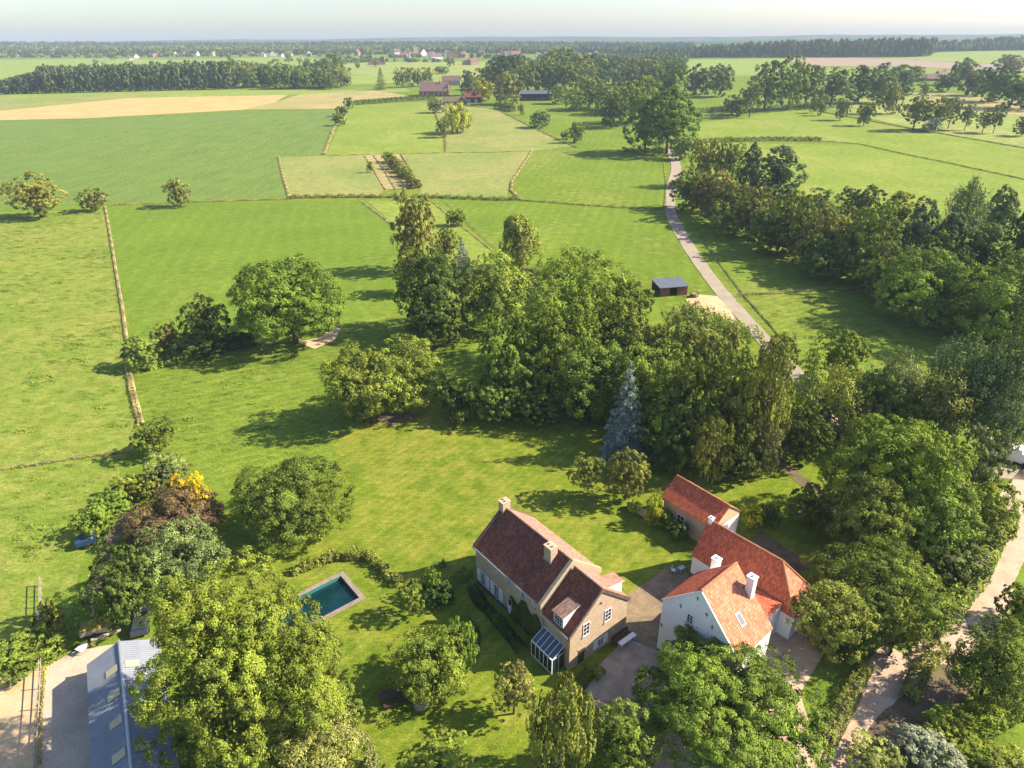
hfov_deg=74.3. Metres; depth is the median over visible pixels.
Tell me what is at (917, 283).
broadleaf tree
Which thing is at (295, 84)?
broadleaf tree
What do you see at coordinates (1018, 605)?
shrub
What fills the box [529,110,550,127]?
broadleaf tree
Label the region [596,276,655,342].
broadleaf tree
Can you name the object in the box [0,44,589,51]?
wood
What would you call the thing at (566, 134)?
shrub
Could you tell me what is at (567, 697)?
hedge
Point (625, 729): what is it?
broadleaf tree
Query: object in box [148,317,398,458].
grass tufts
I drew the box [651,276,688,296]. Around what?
field shelter
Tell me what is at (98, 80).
conifer tree
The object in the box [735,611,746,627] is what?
roof window
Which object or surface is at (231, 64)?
conifer tree
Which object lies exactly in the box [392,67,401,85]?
poplar tree
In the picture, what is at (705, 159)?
broadleaf tree
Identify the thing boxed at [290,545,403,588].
hedge
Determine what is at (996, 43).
wood
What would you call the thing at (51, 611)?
shrub
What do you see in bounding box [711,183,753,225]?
broadleaf tree
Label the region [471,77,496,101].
broadleaf tree
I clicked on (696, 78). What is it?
broadleaf tree
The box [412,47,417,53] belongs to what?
house
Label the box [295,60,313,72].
broadleaf tree
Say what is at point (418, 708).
boulder
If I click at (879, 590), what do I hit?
oak tree
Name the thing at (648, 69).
broadleaf tree
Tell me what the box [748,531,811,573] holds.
path
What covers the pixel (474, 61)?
house
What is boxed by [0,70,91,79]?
field
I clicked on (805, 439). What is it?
broadleaf tree
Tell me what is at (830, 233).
broadleaf tree
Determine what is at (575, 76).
broadleaf tree
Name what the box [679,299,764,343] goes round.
hedge
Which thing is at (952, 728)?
shrub
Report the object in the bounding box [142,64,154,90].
conifer tree
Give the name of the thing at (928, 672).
hedge
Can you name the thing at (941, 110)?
broadleaf tree
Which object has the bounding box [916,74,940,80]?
barn
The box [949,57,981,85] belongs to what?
broadleaf tree
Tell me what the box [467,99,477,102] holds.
barn door
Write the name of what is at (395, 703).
garden bench
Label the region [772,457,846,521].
path
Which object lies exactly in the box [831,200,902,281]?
broadleaf tree
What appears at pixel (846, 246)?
broadleaf tree
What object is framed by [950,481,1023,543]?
broadleaf tree
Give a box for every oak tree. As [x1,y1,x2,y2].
[226,253,345,343]
[229,455,355,552]
[319,340,397,422]
[356,332,447,413]
[799,531,958,647]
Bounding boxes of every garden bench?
[384,697,412,710]
[611,626,629,645]
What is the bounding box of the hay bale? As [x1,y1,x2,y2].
[690,292,697,297]
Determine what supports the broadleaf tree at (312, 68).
on the ground at (830, 677)
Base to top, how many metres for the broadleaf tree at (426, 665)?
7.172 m
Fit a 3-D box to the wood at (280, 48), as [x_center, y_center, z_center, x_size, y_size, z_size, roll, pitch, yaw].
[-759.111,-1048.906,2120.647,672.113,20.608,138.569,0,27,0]
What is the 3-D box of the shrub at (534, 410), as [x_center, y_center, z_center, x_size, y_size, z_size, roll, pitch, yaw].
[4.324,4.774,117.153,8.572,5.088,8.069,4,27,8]
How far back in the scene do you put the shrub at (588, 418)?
117.09 m
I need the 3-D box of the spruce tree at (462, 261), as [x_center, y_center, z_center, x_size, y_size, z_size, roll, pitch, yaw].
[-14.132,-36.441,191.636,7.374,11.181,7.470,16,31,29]
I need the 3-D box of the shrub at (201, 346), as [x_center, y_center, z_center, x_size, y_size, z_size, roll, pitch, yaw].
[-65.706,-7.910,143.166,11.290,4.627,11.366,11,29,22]
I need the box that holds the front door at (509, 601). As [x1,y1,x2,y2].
[508,596,511,612]
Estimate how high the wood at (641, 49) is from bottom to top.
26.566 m
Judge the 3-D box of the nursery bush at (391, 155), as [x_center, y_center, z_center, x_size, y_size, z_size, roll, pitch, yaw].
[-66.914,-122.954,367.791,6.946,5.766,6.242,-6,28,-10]
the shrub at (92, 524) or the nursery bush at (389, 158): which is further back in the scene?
the nursery bush at (389, 158)
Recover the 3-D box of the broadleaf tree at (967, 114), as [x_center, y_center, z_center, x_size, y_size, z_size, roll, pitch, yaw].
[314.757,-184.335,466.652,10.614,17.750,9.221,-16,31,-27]
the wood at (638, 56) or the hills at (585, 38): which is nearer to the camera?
the wood at (638, 56)
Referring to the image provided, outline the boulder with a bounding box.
[413,702,426,710]
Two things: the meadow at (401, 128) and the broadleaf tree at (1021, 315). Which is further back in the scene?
the meadow at (401, 128)
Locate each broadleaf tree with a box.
[0,171,68,217]
[73,186,108,210]
[80,543,160,626]
[106,51,116,59]
[120,482,225,557]
[121,513,232,604]
[126,545,348,767]
[128,417,177,454]
[149,321,181,353]
[161,178,191,206]
[175,292,231,347]
[220,63,238,85]
[226,57,242,72]
[233,60,251,86]
[239,67,257,87]
[246,61,258,67]
[247,688,376,767]
[251,65,263,86]
[257,63,274,86]
[264,72,274,86]
[267,59,284,69]
[268,65,288,88]
[279,63,300,88]
[289,68,302,86]
[292,66,315,88]
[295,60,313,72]
[304,65,322,86]
[310,67,328,87]
[313,58,322,66]
[315,57,335,72]
[317,63,337,86]
[323,64,346,87]
[323,73,337,89]
[325,51,346,70]
[342,74,351,85]
[372,59,378,66]
[384,622,469,708]
[390,187,440,266]
[392,246,469,334]
[392,249,427,291]
[396,577,424,615]
[403,288,469,348]
[403,725,479,767]
[421,566,440,589]
[427,99,445,112]
[434,227,460,262]
[435,116,449,137]
[446,56,454,65]
[454,248,530,330]
[471,65,499,83]
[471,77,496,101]
[477,308,541,406]
[484,62,508,88]
[485,56,505,78]
[488,70,525,103]
[491,53,526,86]
[491,659,534,717]
[503,280,599,396]
[506,60,540,92]
[512,268,555,303]
[517,57,539,70]
[517,102,524,114]
[525,245,651,370]
[528,55,556,89]
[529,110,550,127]
[541,61,571,89]
[542,46,571,77]
[547,83,569,103]
[550,335,626,422]
[552,48,582,69]
[555,62,586,92]
[563,88,588,111]
[566,452,607,497]
[567,56,598,85]
[569,122,585,142]
[570,52,600,68]
[575,75,607,108]
[581,697,666,767]
[589,62,613,83]
[591,53,611,67]
[593,301,649,362]
[595,85,627,111]
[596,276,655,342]
[599,92,628,126]
[604,55,625,73]
[604,447,651,499]
[605,65,625,85]
[605,311,671,389]
[611,338,684,427]
[614,75,668,121]
[617,62,640,85]
[619,56,636,65]
[621,58,648,83]
[631,624,836,767]
[632,368,717,461]
[640,59,659,83]
[643,55,662,66]
[644,64,688,108]
[645,412,708,474]
[650,303,719,388]
[654,59,671,77]
[660,393,705,455]
[661,52,688,68]
[661,343,721,442]
[665,62,687,84]
[668,165,714,210]
[682,176,712,212]
[682,324,757,408]
[684,63,713,94]
[688,137,720,181]
[688,170,737,217]
[702,63,734,96]
[702,182,744,226]
[704,345,766,433]
[707,201,750,235]
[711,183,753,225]
[711,424,772,484]
[712,136,748,182]
[727,186,772,237]
[737,186,777,239]
[739,76,765,117]
[744,211,799,256]
[749,201,783,247]
[753,332,807,390]
[766,187,817,256]
[769,212,812,257]
[774,405,836,466]
[785,578,882,664]
[787,482,834,528]
[788,223,823,265]
[790,232,853,279]
[791,187,847,224]
[799,203,854,266]
[808,100,818,112]
[810,225,853,273]
[811,470,917,562]
[813,327,871,380]
[815,98,826,114]
[817,413,978,541]
[828,236,869,279]
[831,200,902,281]
[835,98,852,119]
[836,184,887,220]
[843,206,890,241]
[843,253,884,292]
[844,368,915,430]
[848,240,889,281]
[856,101,876,125]
[857,240,910,299]
[866,245,925,303]
[869,596,926,659]
[873,246,992,328]
[876,82,904,114]
[883,392,959,459]
[889,470,985,562]
[892,257,949,314]
[901,84,914,95]
[901,94,934,130]
[905,231,972,266]
[918,95,960,129]
[919,82,933,93]
[921,269,975,326]
[921,533,994,589]
[930,261,1023,350]
[931,73,959,91]
[943,97,966,128]
[943,276,991,335]
[943,422,1016,501]
[943,611,1023,714]
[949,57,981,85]
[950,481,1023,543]
[954,69,987,96]
[959,103,977,129]
[974,64,1020,101]
[975,108,994,132]
[978,285,1023,334]
[987,70,1023,108]
[989,104,1007,131]
[990,248,1023,289]
[991,54,1023,71]
[1006,283,1023,334]
[1012,116,1023,135]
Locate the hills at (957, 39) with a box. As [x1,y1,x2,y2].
[294,37,1019,42]
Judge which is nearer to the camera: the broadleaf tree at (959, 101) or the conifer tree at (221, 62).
the broadleaf tree at (959, 101)
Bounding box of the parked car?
[130,606,152,637]
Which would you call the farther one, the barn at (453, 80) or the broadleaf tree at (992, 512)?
the barn at (453, 80)
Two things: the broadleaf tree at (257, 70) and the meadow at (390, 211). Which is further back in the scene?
the broadleaf tree at (257, 70)
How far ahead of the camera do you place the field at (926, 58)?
1426.15 m
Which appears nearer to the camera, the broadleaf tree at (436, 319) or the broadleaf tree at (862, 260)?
the broadleaf tree at (436, 319)
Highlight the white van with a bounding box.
[985,438,1023,466]
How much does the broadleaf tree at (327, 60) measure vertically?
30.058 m
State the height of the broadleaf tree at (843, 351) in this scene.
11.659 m
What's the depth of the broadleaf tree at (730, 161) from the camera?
299.43 m
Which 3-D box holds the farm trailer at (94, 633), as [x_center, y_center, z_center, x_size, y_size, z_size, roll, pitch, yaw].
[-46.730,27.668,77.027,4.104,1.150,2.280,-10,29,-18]
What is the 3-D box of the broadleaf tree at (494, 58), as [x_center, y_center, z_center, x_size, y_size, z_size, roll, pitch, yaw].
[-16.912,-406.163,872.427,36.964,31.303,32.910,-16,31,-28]
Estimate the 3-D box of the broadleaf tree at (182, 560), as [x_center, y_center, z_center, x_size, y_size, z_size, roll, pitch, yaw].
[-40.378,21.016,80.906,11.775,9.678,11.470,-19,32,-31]
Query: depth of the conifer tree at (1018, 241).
183.71 m
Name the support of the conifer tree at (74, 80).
on the ground at (830, 677)
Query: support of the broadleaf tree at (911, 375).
on the ground at (830, 677)
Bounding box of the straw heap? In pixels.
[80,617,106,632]
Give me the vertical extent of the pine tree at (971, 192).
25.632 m
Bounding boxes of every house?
[147,52,159,56]
[354,49,360,54]
[368,57,383,64]
[393,49,399,53]
[400,52,407,57]
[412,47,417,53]
[419,48,426,54]
[428,53,442,58]
[447,49,457,57]
[458,50,467,57]
[462,60,469,64]
[467,57,478,64]
[472,497,630,674]
[478,49,484,53]
[504,50,510,56]
[511,51,520,57]
[657,515,818,671]
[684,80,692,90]
[935,69,948,75]
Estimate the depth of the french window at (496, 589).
80.27 m
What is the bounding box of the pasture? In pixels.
[0,210,139,659]
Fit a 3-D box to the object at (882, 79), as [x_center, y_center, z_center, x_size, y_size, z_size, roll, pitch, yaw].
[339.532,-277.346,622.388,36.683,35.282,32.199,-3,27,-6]
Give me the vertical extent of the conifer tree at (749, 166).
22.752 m
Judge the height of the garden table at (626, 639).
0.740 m
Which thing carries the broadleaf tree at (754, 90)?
on the meadow at (992, 157)
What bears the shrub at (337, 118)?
on the meadow at (401, 128)
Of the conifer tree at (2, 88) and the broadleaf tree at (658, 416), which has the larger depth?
the conifer tree at (2, 88)
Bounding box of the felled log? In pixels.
[91,629,120,641]
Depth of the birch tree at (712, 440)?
99.33 m
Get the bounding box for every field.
[0,56,321,73]
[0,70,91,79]
[0,88,409,110]
[0,94,166,110]
[0,95,286,119]
[0,110,338,206]
[244,91,407,109]
[343,62,489,75]
[343,74,463,84]
[685,59,886,75]
[784,57,1023,72]
[813,67,1023,76]
[881,56,1000,63]
[929,51,1023,63]
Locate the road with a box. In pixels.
[664,149,1023,479]
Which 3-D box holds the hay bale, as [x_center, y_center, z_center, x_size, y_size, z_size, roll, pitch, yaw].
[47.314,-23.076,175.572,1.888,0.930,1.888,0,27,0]
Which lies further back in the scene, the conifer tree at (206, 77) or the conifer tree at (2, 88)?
the conifer tree at (206, 77)
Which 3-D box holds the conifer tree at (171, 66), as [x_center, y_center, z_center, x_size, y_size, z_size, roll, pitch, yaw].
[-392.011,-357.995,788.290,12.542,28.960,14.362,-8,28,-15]
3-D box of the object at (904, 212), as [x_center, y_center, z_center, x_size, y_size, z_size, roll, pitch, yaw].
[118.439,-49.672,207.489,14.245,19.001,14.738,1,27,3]
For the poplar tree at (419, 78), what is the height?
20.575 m
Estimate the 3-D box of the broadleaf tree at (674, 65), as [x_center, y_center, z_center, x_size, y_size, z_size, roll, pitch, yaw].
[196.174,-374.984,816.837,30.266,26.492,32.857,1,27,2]
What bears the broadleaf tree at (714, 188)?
on the ground at (830, 677)
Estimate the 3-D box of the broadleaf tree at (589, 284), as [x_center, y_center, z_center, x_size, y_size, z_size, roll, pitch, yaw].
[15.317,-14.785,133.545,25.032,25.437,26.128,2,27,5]
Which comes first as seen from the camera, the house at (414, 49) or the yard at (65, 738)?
the yard at (65, 738)
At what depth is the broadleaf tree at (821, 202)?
232.06 m
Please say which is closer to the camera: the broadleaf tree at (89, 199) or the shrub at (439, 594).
the shrub at (439, 594)
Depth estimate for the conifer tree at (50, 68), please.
776.56 m
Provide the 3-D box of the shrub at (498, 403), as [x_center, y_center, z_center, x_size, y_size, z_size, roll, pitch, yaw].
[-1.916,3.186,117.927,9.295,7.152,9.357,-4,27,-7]
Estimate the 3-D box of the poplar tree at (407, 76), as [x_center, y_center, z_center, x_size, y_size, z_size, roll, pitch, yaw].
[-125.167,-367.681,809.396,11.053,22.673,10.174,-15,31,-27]
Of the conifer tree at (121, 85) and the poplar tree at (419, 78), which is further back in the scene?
the poplar tree at (419, 78)
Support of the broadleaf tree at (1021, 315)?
on the ground at (830, 677)
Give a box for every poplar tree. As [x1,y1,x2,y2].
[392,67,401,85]
[398,67,406,86]
[404,67,410,86]
[409,67,417,85]
[415,67,422,84]
[420,67,428,81]
[426,67,433,81]
[622,96,666,151]
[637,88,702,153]
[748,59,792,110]
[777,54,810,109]
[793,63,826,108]
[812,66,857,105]
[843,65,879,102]
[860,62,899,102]
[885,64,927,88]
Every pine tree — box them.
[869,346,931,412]
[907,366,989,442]
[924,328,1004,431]
[942,175,995,249]
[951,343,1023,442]
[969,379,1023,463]
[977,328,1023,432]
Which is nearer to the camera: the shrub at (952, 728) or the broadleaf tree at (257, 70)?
the shrub at (952, 728)
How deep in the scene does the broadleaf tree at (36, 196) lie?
252.40 m
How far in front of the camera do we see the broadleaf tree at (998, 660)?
65.39 m
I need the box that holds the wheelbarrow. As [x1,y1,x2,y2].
[73,642,90,654]
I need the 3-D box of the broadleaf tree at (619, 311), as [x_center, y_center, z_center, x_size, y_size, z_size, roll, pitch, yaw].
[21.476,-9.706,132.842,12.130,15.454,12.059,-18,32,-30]
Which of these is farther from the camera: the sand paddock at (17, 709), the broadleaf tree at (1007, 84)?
the broadleaf tree at (1007, 84)
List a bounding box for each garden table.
[378,687,403,704]
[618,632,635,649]
[677,565,685,573]
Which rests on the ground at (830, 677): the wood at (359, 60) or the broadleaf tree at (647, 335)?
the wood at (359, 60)
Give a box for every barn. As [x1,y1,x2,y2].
[442,76,460,84]
[443,97,459,104]
[458,96,466,104]
[463,92,480,102]
[519,90,551,100]
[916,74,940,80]
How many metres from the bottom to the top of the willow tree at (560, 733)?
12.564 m
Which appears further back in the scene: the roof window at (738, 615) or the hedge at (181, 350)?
the hedge at (181, 350)
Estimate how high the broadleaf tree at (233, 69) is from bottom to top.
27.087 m
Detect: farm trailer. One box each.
[75,533,107,548]
[79,616,122,637]
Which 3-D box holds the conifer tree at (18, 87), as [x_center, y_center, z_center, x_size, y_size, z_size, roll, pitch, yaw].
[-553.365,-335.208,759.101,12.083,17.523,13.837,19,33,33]
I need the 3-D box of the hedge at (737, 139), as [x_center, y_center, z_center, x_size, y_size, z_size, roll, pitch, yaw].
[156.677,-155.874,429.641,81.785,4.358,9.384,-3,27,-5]
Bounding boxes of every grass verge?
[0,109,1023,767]
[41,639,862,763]
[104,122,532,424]
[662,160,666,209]
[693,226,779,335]
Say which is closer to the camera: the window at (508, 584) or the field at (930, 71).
the window at (508, 584)
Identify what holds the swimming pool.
in the lawn at (433, 483)
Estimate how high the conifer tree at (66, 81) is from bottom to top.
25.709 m
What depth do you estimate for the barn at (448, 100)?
638.16 m
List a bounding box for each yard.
[36,638,164,767]
[686,295,737,322]
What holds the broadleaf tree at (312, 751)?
on the lawn at (433, 483)
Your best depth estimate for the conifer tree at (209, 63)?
811.12 m
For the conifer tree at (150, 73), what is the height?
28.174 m
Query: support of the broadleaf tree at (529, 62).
on the ground at (830, 677)
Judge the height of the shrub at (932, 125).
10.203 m
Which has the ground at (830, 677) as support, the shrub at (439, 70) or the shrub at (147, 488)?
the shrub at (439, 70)
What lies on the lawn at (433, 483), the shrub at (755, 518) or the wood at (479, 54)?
the shrub at (755, 518)
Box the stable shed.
[87,639,179,767]
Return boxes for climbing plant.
[508,596,540,638]
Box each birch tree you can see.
[498,212,543,270]
[691,409,735,482]
[716,388,756,462]
[731,334,795,457]
[750,426,784,476]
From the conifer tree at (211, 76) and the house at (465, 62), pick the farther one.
the house at (465, 62)
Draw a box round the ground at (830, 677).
[0,45,1023,767]
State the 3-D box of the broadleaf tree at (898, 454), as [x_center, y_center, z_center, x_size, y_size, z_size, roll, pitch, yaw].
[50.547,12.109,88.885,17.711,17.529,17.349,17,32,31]
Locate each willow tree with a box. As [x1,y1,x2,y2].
[442,100,473,132]
[524,669,596,767]
[802,359,884,445]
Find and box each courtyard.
[580,639,693,708]
[626,566,689,650]
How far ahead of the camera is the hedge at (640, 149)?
396.02 m
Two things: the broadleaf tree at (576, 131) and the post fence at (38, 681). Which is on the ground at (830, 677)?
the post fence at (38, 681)
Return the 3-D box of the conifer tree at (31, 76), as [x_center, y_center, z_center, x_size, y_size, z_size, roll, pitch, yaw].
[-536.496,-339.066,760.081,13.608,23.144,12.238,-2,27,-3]
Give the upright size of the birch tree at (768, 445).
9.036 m
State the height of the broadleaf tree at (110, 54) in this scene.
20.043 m
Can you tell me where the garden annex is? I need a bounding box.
[660,474,741,541]
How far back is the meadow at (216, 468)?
126.49 m
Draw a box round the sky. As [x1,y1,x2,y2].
[0,0,1023,41]
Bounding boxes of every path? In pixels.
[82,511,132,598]
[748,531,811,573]
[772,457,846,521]
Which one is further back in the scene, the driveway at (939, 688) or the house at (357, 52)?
the house at (357, 52)
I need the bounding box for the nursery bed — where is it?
[363,154,418,189]
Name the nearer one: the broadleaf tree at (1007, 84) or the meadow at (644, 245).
the meadow at (644, 245)
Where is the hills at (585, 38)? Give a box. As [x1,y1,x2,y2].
[28,34,1023,42]
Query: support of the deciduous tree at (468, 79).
on the ground at (830, 677)
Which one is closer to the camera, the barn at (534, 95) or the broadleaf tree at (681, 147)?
the broadleaf tree at (681, 147)
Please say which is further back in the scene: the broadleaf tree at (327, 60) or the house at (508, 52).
the house at (508, 52)
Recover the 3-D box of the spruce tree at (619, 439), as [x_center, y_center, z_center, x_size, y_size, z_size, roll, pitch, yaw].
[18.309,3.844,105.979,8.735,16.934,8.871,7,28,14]
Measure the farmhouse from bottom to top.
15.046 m
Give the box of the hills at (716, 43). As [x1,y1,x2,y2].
[570,41,960,45]
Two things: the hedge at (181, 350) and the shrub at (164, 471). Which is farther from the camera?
the hedge at (181, 350)
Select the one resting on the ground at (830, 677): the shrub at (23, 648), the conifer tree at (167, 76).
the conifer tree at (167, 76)
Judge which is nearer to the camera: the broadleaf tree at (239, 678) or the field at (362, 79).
the broadleaf tree at (239, 678)
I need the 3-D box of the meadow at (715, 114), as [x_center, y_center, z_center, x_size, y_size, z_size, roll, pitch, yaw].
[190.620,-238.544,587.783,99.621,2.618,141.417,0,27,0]
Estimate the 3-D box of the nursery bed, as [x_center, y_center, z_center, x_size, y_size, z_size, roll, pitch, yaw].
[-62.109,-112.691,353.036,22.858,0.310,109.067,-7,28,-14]
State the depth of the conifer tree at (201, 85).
792.96 m
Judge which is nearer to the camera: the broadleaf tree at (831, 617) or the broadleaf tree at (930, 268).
the broadleaf tree at (831, 617)
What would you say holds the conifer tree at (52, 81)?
on the ground at (830, 677)
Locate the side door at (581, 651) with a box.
[578,645,585,663]
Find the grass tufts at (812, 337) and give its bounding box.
[738,294,930,363]
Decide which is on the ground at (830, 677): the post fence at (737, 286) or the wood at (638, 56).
the wood at (638, 56)
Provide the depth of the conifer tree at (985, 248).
178.71 m
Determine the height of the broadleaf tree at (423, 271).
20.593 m
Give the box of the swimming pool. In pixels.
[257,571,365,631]
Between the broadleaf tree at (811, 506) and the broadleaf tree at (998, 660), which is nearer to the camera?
the broadleaf tree at (998, 660)
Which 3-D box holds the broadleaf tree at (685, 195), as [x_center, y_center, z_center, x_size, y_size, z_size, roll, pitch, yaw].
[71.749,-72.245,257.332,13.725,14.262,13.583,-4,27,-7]
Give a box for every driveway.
[594,623,827,767]
[819,646,915,767]
[853,663,973,767]
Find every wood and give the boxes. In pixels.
[0,40,696,47]
[0,44,369,47]
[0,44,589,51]
[0,47,173,53]
[0,48,371,55]
[0,51,340,57]
[171,46,372,52]
[284,57,445,61]
[338,52,579,58]
[339,57,384,64]
[359,45,566,54]
[370,42,578,46]
[578,45,669,54]
[590,51,685,62]
[651,36,938,57]
[935,35,1023,51]
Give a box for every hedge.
[148,348,199,370]
[173,333,257,357]
[287,192,374,198]
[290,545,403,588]
[353,95,435,104]
[368,193,420,197]
[421,192,519,200]
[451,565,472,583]
[460,611,481,671]
[467,583,528,654]
[493,100,515,111]
[519,198,662,209]
[559,685,586,718]
[564,661,605,697]
[582,107,609,116]
[622,146,665,152]
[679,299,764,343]
[688,105,730,113]
[698,135,821,142]
[819,658,874,746]
[899,637,950,708]
[947,493,1020,614]
[962,680,1023,738]
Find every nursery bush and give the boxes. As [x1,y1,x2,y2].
[366,161,373,172]
[383,153,394,162]
[385,157,398,167]
[389,159,401,169]
[390,162,400,169]
[395,165,406,175]
[405,175,417,186]
[411,179,420,187]
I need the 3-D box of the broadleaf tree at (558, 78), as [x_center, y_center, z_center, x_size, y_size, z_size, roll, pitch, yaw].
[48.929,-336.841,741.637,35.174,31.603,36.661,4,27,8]
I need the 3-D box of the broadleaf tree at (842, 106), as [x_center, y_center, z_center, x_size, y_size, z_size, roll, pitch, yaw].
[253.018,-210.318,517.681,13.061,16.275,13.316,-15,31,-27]
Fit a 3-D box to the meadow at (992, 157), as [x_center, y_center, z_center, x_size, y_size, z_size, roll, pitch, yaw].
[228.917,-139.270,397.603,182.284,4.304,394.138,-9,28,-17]
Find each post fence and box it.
[1,448,133,468]
[32,576,42,767]
[109,226,125,333]
[706,250,771,322]
[738,285,853,295]
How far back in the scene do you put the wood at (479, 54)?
1615.34 m
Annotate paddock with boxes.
[0,667,43,767]
[681,214,849,293]
[739,289,947,382]
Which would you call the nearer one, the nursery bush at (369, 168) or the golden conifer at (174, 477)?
the golden conifer at (174, 477)
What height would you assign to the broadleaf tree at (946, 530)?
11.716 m
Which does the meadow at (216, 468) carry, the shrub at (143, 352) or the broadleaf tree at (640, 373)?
the shrub at (143, 352)
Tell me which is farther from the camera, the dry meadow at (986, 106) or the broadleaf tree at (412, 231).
the dry meadow at (986, 106)
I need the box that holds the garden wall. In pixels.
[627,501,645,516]
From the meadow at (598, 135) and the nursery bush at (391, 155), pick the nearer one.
the nursery bush at (391, 155)
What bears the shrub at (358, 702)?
on the lawn at (433, 483)
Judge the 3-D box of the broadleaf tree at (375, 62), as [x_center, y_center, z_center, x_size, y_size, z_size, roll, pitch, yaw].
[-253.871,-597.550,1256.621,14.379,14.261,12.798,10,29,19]
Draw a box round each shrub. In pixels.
[0,620,65,686]
[32,597,68,636]
[67,503,113,539]
[89,489,132,517]
[103,473,139,499]
[120,332,162,370]
[130,476,163,502]
[142,452,192,487]
[168,333,230,361]
[222,331,250,348]
[329,682,365,738]
[330,113,346,124]
[335,106,347,114]
[343,97,353,108]
[364,751,381,767]
[421,578,458,609]
[432,66,449,73]
[433,379,483,424]
[438,557,448,566]
[445,208,465,226]
[447,615,476,673]
[475,380,526,422]
[513,392,560,426]
[560,130,571,139]
[563,385,608,422]
[626,499,642,513]
[644,493,663,525]
[655,510,672,529]
[665,518,689,542]
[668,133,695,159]
[723,94,748,115]
[742,503,765,528]
[760,504,781,527]
[844,727,907,767]
[887,723,967,767]
[915,591,964,634]
[915,700,992,767]
[922,117,942,132]
[973,738,1023,767]
[994,582,1023,624]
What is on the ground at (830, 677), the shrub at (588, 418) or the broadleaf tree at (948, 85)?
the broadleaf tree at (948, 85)
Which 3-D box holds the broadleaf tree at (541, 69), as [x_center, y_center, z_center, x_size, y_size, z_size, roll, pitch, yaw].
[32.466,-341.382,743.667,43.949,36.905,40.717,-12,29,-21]
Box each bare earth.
[298,327,340,348]
[369,410,420,424]
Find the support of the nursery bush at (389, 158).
on the nursery bed
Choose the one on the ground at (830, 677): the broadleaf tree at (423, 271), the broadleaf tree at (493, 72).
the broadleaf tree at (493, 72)
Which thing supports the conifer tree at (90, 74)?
on the ground at (830, 677)
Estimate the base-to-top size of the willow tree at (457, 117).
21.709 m
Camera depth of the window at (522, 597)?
75.39 m
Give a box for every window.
[481,571,485,586]
[494,583,498,599]
[506,576,511,588]
[520,589,525,601]
[582,621,589,637]
[597,636,603,648]
[604,607,611,623]
[676,513,684,525]
[685,613,693,626]
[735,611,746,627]
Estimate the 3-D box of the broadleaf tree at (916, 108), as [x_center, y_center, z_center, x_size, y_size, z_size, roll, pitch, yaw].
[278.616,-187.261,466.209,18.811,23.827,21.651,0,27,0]
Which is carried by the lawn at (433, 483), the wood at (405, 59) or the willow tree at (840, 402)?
the willow tree at (840, 402)
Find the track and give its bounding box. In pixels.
[901,468,1023,685]
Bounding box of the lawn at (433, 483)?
[111,341,861,767]
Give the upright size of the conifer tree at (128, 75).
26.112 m
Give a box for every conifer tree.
[0,79,12,93]
[0,80,8,93]
[8,79,20,93]
[12,77,25,93]
[18,74,31,93]
[23,73,36,93]
[28,71,40,93]
[35,70,48,92]
[41,68,54,93]
[46,69,58,92]
[48,65,61,91]
[52,69,64,92]
[57,67,70,92]
[63,68,76,92]
[67,66,81,91]
[73,66,85,92]
[79,69,92,91]
[84,66,97,91]
[91,67,103,91]
[96,68,109,91]
[101,67,115,91]
[108,66,120,91]
[112,66,125,90]
[118,64,132,91]
[122,67,134,90]
[129,67,141,90]
[135,65,147,89]
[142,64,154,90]
[145,64,158,89]
[151,64,164,90]
[155,66,169,90]
[162,65,172,89]
[168,63,181,89]
[172,63,185,89]
[180,65,191,89]
[184,63,195,88]
[191,64,200,89]
[194,64,207,89]
[202,65,213,88]
[203,60,212,87]
[208,65,219,88]
[212,63,222,88]
[218,61,226,86]
[218,64,232,88]
[223,64,236,88]
[227,62,237,85]
[373,68,387,89]
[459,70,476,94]
[734,141,765,195]
[749,144,809,200]
[772,322,830,448]
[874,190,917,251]
[895,196,941,256]
[924,212,977,266]
[956,223,1015,277]
[977,184,1020,241]
[992,212,1023,277]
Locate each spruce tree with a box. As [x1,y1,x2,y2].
[452,237,474,275]
[597,360,651,464]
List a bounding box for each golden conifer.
[169,472,188,507]
[185,471,211,508]
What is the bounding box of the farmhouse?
[419,80,449,96]
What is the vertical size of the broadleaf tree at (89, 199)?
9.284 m
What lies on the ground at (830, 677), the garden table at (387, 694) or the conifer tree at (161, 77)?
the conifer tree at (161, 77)
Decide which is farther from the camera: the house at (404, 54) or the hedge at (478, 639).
the house at (404, 54)
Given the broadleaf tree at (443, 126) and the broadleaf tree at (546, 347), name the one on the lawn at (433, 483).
the broadleaf tree at (546, 347)
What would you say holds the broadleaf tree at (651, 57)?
on the ground at (830, 677)
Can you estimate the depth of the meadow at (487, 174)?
344.19 m
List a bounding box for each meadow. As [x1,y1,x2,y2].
[109,200,411,347]
[133,311,479,511]
[279,155,382,197]
[326,102,447,154]
[368,201,494,298]
[404,150,529,197]
[434,105,570,151]
[444,201,706,296]
[498,107,620,150]
[509,150,665,207]
[691,102,786,118]
[693,143,1023,230]
[695,109,1023,177]
[819,92,1023,146]
[909,93,1023,115]
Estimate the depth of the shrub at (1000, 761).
61.41 m
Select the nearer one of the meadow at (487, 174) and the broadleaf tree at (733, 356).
the broadleaf tree at (733, 356)
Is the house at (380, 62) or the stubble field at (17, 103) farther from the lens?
the house at (380, 62)

